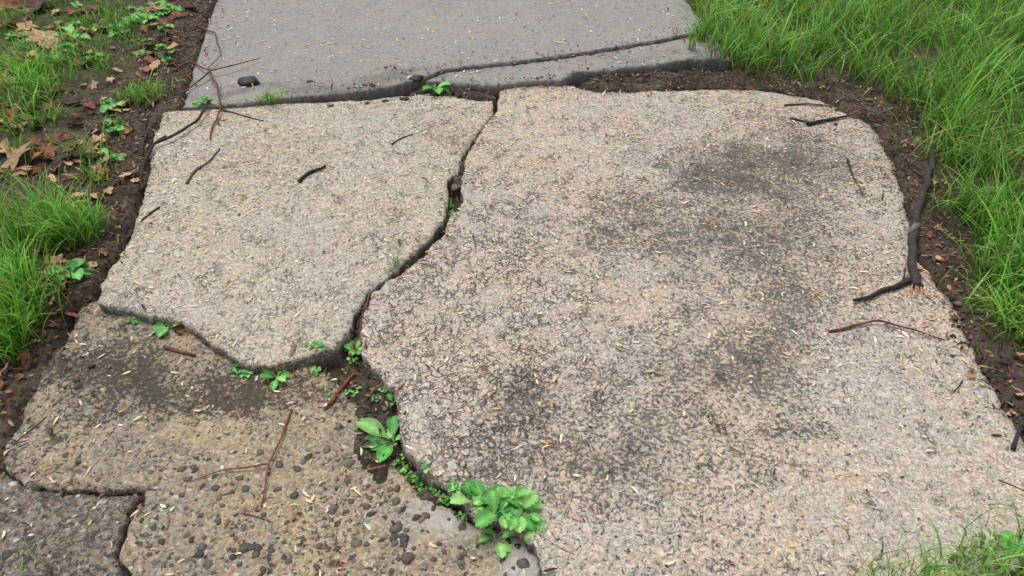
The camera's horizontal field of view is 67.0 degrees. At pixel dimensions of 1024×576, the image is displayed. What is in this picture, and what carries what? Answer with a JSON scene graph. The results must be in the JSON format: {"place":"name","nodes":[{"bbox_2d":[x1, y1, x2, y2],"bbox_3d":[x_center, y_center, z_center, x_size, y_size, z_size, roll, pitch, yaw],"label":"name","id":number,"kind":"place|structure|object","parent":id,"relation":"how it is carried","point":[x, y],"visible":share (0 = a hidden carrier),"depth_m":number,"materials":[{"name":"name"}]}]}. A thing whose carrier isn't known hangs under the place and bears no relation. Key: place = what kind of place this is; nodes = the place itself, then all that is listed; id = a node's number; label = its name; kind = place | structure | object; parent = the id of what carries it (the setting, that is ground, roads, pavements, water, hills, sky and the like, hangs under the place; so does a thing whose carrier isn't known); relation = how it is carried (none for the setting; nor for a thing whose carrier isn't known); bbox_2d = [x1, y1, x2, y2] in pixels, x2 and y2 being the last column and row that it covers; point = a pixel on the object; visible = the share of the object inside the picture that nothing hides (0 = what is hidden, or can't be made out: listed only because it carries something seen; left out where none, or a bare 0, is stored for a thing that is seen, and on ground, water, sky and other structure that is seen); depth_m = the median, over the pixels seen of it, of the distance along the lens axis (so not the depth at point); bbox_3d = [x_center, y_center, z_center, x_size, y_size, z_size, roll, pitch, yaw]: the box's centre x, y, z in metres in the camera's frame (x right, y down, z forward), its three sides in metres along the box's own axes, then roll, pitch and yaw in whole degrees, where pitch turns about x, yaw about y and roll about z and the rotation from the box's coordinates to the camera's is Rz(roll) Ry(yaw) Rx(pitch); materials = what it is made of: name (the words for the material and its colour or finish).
{"place":"outdoors","nodes":[
{"label":"outdoors","id":0,"kind":"place"},
{"bbox_2d":[0,0,1023,575],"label":"ground","id":1,"kind":"structure","parent":0,"point":[366,458],"depth_m":2.42,"materials":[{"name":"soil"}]},
{"bbox_2d":[46,258,94,280],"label":"broadleaf weed","id":2,"kind":"object","parent":1,"relation":"on","point":[79,273],"visible":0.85,"depth_m":1.91,"materials":[{"name":"green plant"}]},
{"bbox_2d":[0,474,143,575],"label":"concrete sidewalk slab","id":3,"kind":"structure","parent":1,"relation":"on","point":[109,513],"depth_m":1.40,"materials":[{"name":"grey concrete"}]},
{"bbox_2d":[17,539,75,571],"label":"grass tuft","id":4,"kind":"object","parent":3,"relation":"on","point":[35,556],"visible":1,"depth_m":1.35,"materials":[{"name":"green plant"}]},
{"bbox_2d":[0,0,181,365],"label":"lawn grass","id":5,"kind":"structure","parent":1,"relation":"on","point":[51,224],"depth_m":2.01,"materials":[{"name":"green plant"}]},
{"bbox_2d":[4,0,183,132],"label":"ground cover weeds","id":6,"kind":"object","parent":1,"relation":"on","point":[158,12],"visible":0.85,"depth_m":3.01,"materials":[{"name":"green plant"}]},
{"bbox_2d":[97,148,124,163],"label":"broadleaf weed","id":7,"kind":"object","parent":1,"relation":"on","point":[119,156],"visible":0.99,"depth_m":2.32,"materials":[{"name":"green plant"}]},
{"bbox_2d":[138,115,147,169],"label":"twig","id":8,"kind":"object","parent":1,"relation":"on","point":[144,136],"visible":0.99,"depth_m":2.41,"materials":[{"name":"brown wood"}]},
{"bbox_2d":[155,25,220,67],"bbox_3d":[-1.171,-0.912,2.918,0.178,0.032,0.465,-31,49,-31],"label":"twig","id":9,"kind":"object","parent":1,"relation":"on","point":[156,38],"visible":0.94,"depth_m":2.95,"materials":[{"name":"brown wood"}]},
{"bbox_2d":[137,100,263,191],"bbox_3d":[-1.023,-0.453,2.382,0.227,0.038,0.478,22,45,24],"label":"twig","id":10,"kind":"object","parent":1,"relation":"on","point":[145,158],"visible":1,"depth_m":2.38,"materials":[{"name":"brown wood"}]},
{"bbox_2d":[4,300,540,575],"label":"concrete sidewalk slab","id":11,"kind":"structure","parent":1,"relation":"on","point":[168,392],"depth_m":1.50,"materials":[{"name":"grey concrete"}]},
{"bbox_2d":[0,416,46,461],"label":"twig","id":12,"kind":"object","parent":11,"relation":"on","point":[2,459],"visible":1,"depth_m":1.55,"materials":[{"name":"brown wood"}]},
{"bbox_2d":[152,320,180,337],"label":"broadleaf weed","id":13,"kind":"object","parent":11,"relation":"on","point":[161,328],"visible":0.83,"depth_m":1.79,"materials":[{"name":"green plant"}]},
{"bbox_2d":[163,345,195,356],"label":"twig","id":14,"kind":"object","parent":11,"relation":"on","point":[177,351],"visible":1,"depth_m":1.73,"materials":[{"name":"brown wood"}]},
{"bbox_2d":[189,409,292,521],"bbox_3d":[-0.525,0.335,1.499,0.176,0.012,0.266,0,40,0],"label":"twig","id":15,"kind":"object","parent":11,"relation":"on","point":[285,428],"visible":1,"depth_m":1.48,"materials":[{"name":"brown wood"}]},
{"bbox_2d":[0,328,529,575],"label":"pebbles","id":16,"kind":"object","parent":11,"relation":"on","point":[406,558],"visible":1,"depth_m":1.39,"materials":[{"name":"grey stone"}]},
{"bbox_2d":[259,367,289,389],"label":"broadleaf weed","id":17,"kind":"object","parent":11,"relation":"on","point":[267,373],"visible":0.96,"depth_m":1.66,"materials":[{"name":"green plant"}]},
{"bbox_2d":[326,373,353,405],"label":"twig","id":18,"kind":"object","parent":11,"relation":"on","point":[333,395],"visible":1,"depth_m":1.64,"materials":[{"name":"brown wood"}]},
{"bbox_2d":[97,94,493,373],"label":"concrete sidewalk slab","id":19,"kind":"structure","parent":1,"relation":"on","point":[239,318],"depth_m":2.08,"materials":[{"name":"grey concrete"}]},
{"bbox_2d":[139,206,160,223],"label":"twig","id":20,"kind":"object","parent":19,"relation":"on","point":[150,213],"visible":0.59,"depth_m":2.09,"materials":[{"name":"brown wood"}]},
{"bbox_2d":[185,148,219,183],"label":"twig","id":21,"kind":"object","parent":19,"relation":"on","point":[191,175],"visible":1,"depth_m":2.27,"materials":[{"name":"brown wood"}]},
{"bbox_2d":[297,165,325,182],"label":"twig","id":22,"kind":"object","parent":19,"relation":"on","point":[306,176],"visible":1,"depth_m":2.24,"materials":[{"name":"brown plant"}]},
{"bbox_2d":[364,231,410,273],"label":"grass tuft","id":23,"kind":"object","parent":19,"relation":"on","point":[393,254],"visible":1,"depth_m":1.90,"materials":[{"name":"green plant"}]},
{"bbox_2d":[391,133,412,144],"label":"twig","id":24,"kind":"object","parent":19,"relation":"on","point":[400,138],"visible":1,"depth_m":2.40,"materials":[{"name":"brown wood"}]},
{"bbox_2d":[125,316,476,521],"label":"weeds","id":25,"kind":"object","parent":1,"relation":"on","point":[415,480],"visible":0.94,"depth_m":1.51,"materials":[{"name":"green plant"}]},
{"bbox_2d":[343,340,361,355],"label":"broadleaf weed","id":26,"kind":"object","parent":1,"relation":"on","point":[349,345],"visible":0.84,"depth_m":1.75,"materials":[{"name":"green plant"}]},
{"bbox_2d":[343,289,370,370],"bbox_3d":[-0.351,0.097,1.786,0.017,0.059,0.223,6,41,7],"label":"twig","id":27,"kind":"object","parent":1,"relation":"on","point":[345,367],"visible":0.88,"depth_m":1.79,"materials":[{"name":"brown wood"}]},
{"bbox_2d":[356,415,400,462],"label":"plantain weed","id":28,"kind":"object","parent":1,"relation":"on","point":[368,425],"visible":0.97,"depth_m":1.55,"materials":[{"name":"green plant"}]},
{"bbox_2d":[306,74,460,190],"bbox_3d":[-0.281,-0.568,2.550,0.445,0.099,0.851,-30,49,-30],"label":"concrete rubble","id":29,"kind":"object","parent":1,"relation":"on","point":[419,78],"visible":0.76,"depth_m":2.60,"materials":[{"name":"grey concrete"}]},
{"bbox_2d":[367,462,405,470],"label":"twig","id":30,"kind":"object","parent":1,"relation":"on","point":[380,466],"visible":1,"depth_m":1.49,"materials":[{"name":"brown wood"}]},
{"bbox_2d":[386,394,394,405],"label":"broadleaf weed","id":31,"kind":"object","parent":1,"relation":"on","point":[389,396],"visible":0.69,"depth_m":1.62,"materials":[{"name":"green plant"}]},
{"bbox_2d":[422,79,450,93],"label":"broadleaf weed","id":32,"kind":"object","parent":1,"relation":"on","point":[439,89],"visible":1,"depth_m":2.66,"materials":[{"name":"green plant"}]},
{"bbox_2d":[183,0,706,110],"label":"smooth sidewalk slab","id":33,"kind":"structure","parent":1,"relation":"on","point":[507,29],"depth_m":2.92,"materials":[{"name":"concrete"}]},
{"bbox_2d":[192,96,211,104],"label":"broadleaf weed","id":34,"kind":"object","parent":33,"relation":"on","point":[204,98],"visible":1,"depth_m":2.57,"materials":[{"name":"green plant"}]},
{"bbox_2d":[170,58,259,139],"bbox_3d":[-1.069,-0.650,2.599,0.318,0.045,0.549,0,40,0],"label":"twig","id":35,"kind":"object","parent":33,"relation":"on","point":[203,76],"visible":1,"depth_m":2.66,"materials":[{"name":"brown wood"}]},
{"bbox_2d":[237,76,259,86],"bbox_3d":[-0.909,-0.709,2.668,0.068,0.033,0.062,-19,44,-21],"label":"charred wood chunk","id":36,"kind":"object","parent":33,"relation":"on","point":[245,81],"visible":0.99,"depth_m":2.66,"materials":[{"name":"black wood"}]},
{"bbox_2d":[249,84,293,104],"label":"grass tuft","id":37,"kind":"object","parent":33,"relation":"on","point":[275,96],"visible":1,"depth_m":2.57,"materials":[{"name":"green plant"}]},
{"bbox_2d":[448,198,461,216],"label":"broadleaf weed","id":38,"kind":"object","parent":1,"relation":"on","point":[451,211],"visible":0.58,"depth_m":2.20,"materials":[{"name":"green plant"}]},
{"bbox_2d":[450,479,547,557],"bbox_3d":[-0.022,0.416,1.386,0.179,0.089,0.136,0,40,0],"label":"leafy weed","id":39,"kind":"object","parent":1,"relation":"on","point":[506,502],"visible":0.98,"depth_m":1.38,"materials":[{"name":"green plant"}]},
{"bbox_2d":[27,61,980,523],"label":"soil clods","id":40,"kind":"object","parent":1,"relation":"on","point":[367,373],"visible":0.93,"depth_m":1.76,"materials":[{"name":"brown soil"}]},
{"bbox_2d":[2,0,1008,575],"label":"fallen seeds","id":41,"kind":"object","parent":1,"relation":"on","point":[538,312],"visible":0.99,"depth_m":1.81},
{"bbox_2d":[0,0,1010,446],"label":"twig litter","id":42,"kind":"object","parent":1,"relation":"on","point":[896,168],"visible":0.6,"depth_m":2.08,"materials":[{"name":"brown plant"}]},
{"bbox_2d":[0,0,1011,575],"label":"leaf crumbs","id":43,"kind":"object","parent":1,"relation":"on","point":[524,314],"visible":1,"depth_m":1.75,"materials":[{"name":"brown plant"}]},
{"bbox_2d":[0,0,1023,414],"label":"dead leaves","id":44,"kind":"object","parent":1,"relation":"on","point":[18,162],"visible":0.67,"depth_m":2.39,"materials":[{"name":"brown plant"}]},
{"bbox_2d":[425,35,730,101],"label":"smooth sidewalk slab","id":45,"kind":"structure","parent":1,"relation":"on","point":[675,62],"depth_m":2.75,"materials":[{"name":"concrete"}]},
{"bbox_2d":[688,27,701,49],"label":"grass tuft","id":46,"kind":"object","parent":45,"relation":"on","point":[694,42],"visible":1,"depth_m":2.80,"materials":[{"name":"green plant"}]},
{"bbox_2d":[360,85,1023,575],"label":"concrete sidewalk slab","id":47,"kind":"structure","parent":1,"relation":"on","point":[724,411],"depth_m":1.69,"materials":[{"name":"grey concrete"}]},
{"bbox_2d":[538,533,574,554],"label":"twig","id":48,"kind":"object","parent":47,"relation":"on","point":[556,546],"visible":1,"depth_m":1.33,"materials":[{"name":"beige wood"}]},
{"bbox_2d":[783,103,849,125],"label":"twig","id":49,"kind":"object","parent":47,"relation":"on","point":[808,123],"visible":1,"depth_m":2.49,"materials":[{"name":"brown wood"}]},
{"bbox_2d":[846,158,862,194],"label":"twig","id":50,"kind":"object","parent":47,"relation":"on","point":[848,162],"visible":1,"depth_m":2.24,"materials":[{"name":"wood"}]},
{"bbox_2d":[828,319,944,339],"bbox_3d":[0.837,0.090,1.740,0.252,0.013,0.048,4,40,5],"label":"twig","id":51,"kind":"object","parent":47,"relation":"on","point":[854,326],"visible":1,"depth_m":1.74,"materials":[{"name":"brown wood"}]},
{"bbox_2d":[853,97,940,301],"bbox_3d":[1.160,-0.281,2.180,0.144,0.059,1.199,21,44,23],"label":"fallen branch","id":52,"kind":"object","parent":47,"relation":"on","point":[918,282],"visible":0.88,"depth_m":1.99,"materials":[{"name":"wood"}]},
{"bbox_2d":[998,428,1023,490],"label":"twig","id":53,"kind":"object","parent":47,"relation":"on","point":[1015,441],"visible":1,"depth_m":1.49,"materials":[{"name":"wood"}]},
{"bbox_2d":[999,530,1023,564],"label":"broadleaf weed","id":54,"kind":"object","parent":47,"relation":"on","point":[1003,540],"visible":0.66,"depth_m":1.33,"materials":[{"name":"green plant"}]},
{"bbox_2d":[666,0,1023,355],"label":"lawn grass","id":55,"kind":"structure","parent":1,"relation":"on","point":[1005,232],"depth_m":2.57,"materials":[{"name":"green plant"}]},
{"bbox_2d":[830,484,1023,575],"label":"grass tuft","id":56,"kind":"object","parent":1,"relation":"on","point":[1013,552],"visible":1,"depth_m":1.29,"materials":[{"name":"green plant"}]}
]}

